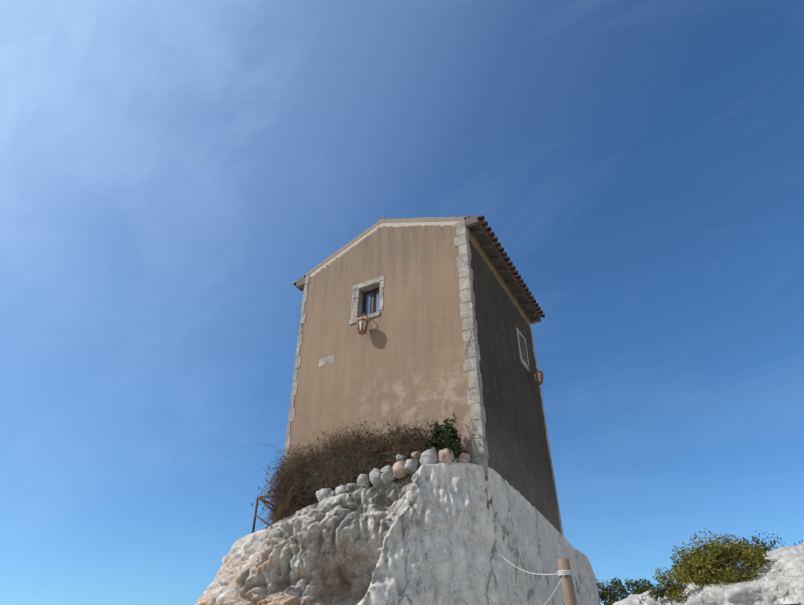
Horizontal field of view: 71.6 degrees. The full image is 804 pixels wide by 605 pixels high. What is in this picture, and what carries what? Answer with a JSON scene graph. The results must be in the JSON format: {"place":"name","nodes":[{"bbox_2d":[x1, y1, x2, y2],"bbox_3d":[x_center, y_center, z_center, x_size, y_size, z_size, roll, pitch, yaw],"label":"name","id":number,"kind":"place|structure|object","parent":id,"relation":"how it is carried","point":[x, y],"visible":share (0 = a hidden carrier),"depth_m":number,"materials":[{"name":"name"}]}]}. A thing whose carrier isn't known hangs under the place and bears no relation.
{"place":"outdoors","nodes":[
{"label":"outdoors","id":0,"kind":"place"},
{"bbox_2d":[0,0,803,604],"label":"sky","id":1,"kind":"structure","parent":0,"point":[170,170],"materials":[{"name":"blue"}]},
{"label":"ground","id":2,"kind":"structure","parent":0,"visible":0},
{"bbox_2d":[195,462,600,604],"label":"rock","id":3,"kind":"object","parent":2,"relation":"on","point":[439,534],"visible":0.96,"depth_m":10.15,"materials":[{"name":"stone"}]},
{"bbox_2d":[252,495,277,532],"bbox_3d":[-3.256,5.354,13.743,0.641,0.878,2.055,2,-34,-3],"label":"rusty railing","id":4,"kind":"object","parent":3,"relation":"on","point":[254,520],"visible":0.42,"depth_m":13.34,"materials":[{"name":"metal"}]},
{"bbox_2d":[235,413,466,530],"bbox_3d":[-1.266,3.454,11.571,5.378,3.028,2.079,-17,-38,23],"label":"bramble bush","id":5,"kind":"object","parent":3,"relation":"on","point":[302,481],"visible":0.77,"depth_m":11.56,"materials":[{"name":"brown plant"}]},
{"bbox_2d":[316,447,469,501],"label":"ledge stones","id":6,"kind":"object","parent":3,"relation":"on","point":[430,457],"visible":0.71,"depth_m":10.71,"materials":[{"name":"white stone"}]},
{"bbox_2d":[281,221,560,532],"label":"house walls","id":7,"kind":"structure","parent":3,"relation":"on","point":[402,358],"depth_m":13.59,"materials":[{"name":"beige paint"}]},
{"bbox_2d":[357,313,369,334],"bbox_3d":[-0.952,0.507,13.832,0.296,0.672,0.394,-37,-48,41],"label":"lantern","id":8,"kind":"object","parent":7,"relation":"attached to","point":[362,324],"visible":0.98,"depth_m":13.68,"materials":[{"name":"metal"}]},
{"bbox_2d":[362,287,378,315],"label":"front window","id":9,"kind":"structure","parent":7,"relation":"on","point":[370,304],"depth_m":14.68,"materials":[{"name":"blue glass"}]},
{"bbox_2d":[292,215,544,316],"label":"roof tiles","id":10,"kind":"object","parent":7,"relation":"on","point":[487,236],"visible":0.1,"depth_m":15.66,"materials":[{"name":"ceramic"}]},
{"bbox_2d":[296,215,540,323],"bbox_3d":[0.677,-0.039,17.055,5.690,0.281,5.290,-17,-38,23],"label":"eave woodwork","id":11,"kind":"object","parent":7,"relation":"attached to","point":[469,222],"visible":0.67,"depth_m":15.84,"materials":[{"name":"brown wood"}]},
{"bbox_2d":[283,217,562,534],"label":"stone trim","id":12,"kind":"structure","parent":7,"relation":"attached to","point":[474,393],"depth_m":13.46,"materials":[{"name":"white stone"}]},
{"bbox_2d":[528,365,543,384],"bbox_3d":[3.811,2.041,15.752,0.394,0.672,0.296,-37,-48,41],"label":"wall lantern","id":13,"kind":"object","parent":7,"relation":"attached to","point":[537,375],"visible":1,"depth_m":15.60,"materials":[{"name":"metal"}]},
{"bbox_2d":[502,556,576,604],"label":"post with rope","id":14,"kind":"object","parent":2,"relation":"on","point":[565,573],"visible":1,"depth_m":4.79,"materials":[{"name":"brown wood"}]},
{"bbox_2d":[613,542,803,604],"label":"rock ledge","id":15,"kind":"object","parent":2,"relation":"on","point":[784,572],"visible":0.65,"depth_m":37.88,"materials":[{"name":"stone"}]},
{"bbox_2d":[596,579,625,604],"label":"bush","id":16,"kind":"object","parent":15,"relation":"on","point":[613,598],"visible":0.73,"depth_m":48.05,"materials":[{"name":"green plant"}]},
{"bbox_2d":[602,576,650,597],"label":"bush","id":17,"kind":"object","parent":15,"relation":"on","point":[627,584],"visible":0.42,"depth_m":51.28,"materials":[{"name":"green plant"}]},
{"bbox_2d":[633,585,656,593],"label":"bush","id":18,"kind":"object","parent":15,"relation":"on","point":[639,590],"visible":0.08,"depth_m":48.96,"materials":[{"name":"green plant"}]},
{"bbox_2d":[637,576,682,603],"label":"bush","id":19,"kind":"object","parent":15,"relation":"on","point":[660,591],"visible":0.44,"depth_m":40.16,"materials":[{"name":"green plant"}]},
{"bbox_2d":[653,557,715,603],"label":"bush","id":20,"kind":"object","parent":15,"relation":"on","point":[694,579],"visible":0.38,"depth_m":39.65,"materials":[{"name":"green plant"}]},
{"bbox_2d":[677,544,701,582],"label":"bush","id":21,"kind":"object","parent":15,"relation":"on","point":[685,553],"depth_m":46.73,"materials":[{"name":"green plant"}]},
{"bbox_2d":[670,528,770,587],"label":"bush","id":22,"kind":"object","parent":15,"relation":"on","point":[712,554],"visible":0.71,"depth_m":40.41,"materials":[{"name":"green plant"}]},
{"bbox_2d":[710,533,768,566],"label":"bush","id":23,"kind":"object","parent":15,"relation":"on","point":[745,548],"depth_m":45.75,"materials":[{"name":"green plant"}]},
{"bbox_2d":[741,530,802,560],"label":"bush","id":24,"kind":"object","parent":15,"relation":"on","point":[762,543],"visible":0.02,"depth_m":44.55,"materials":[{"name":"green plant"}]}
]}

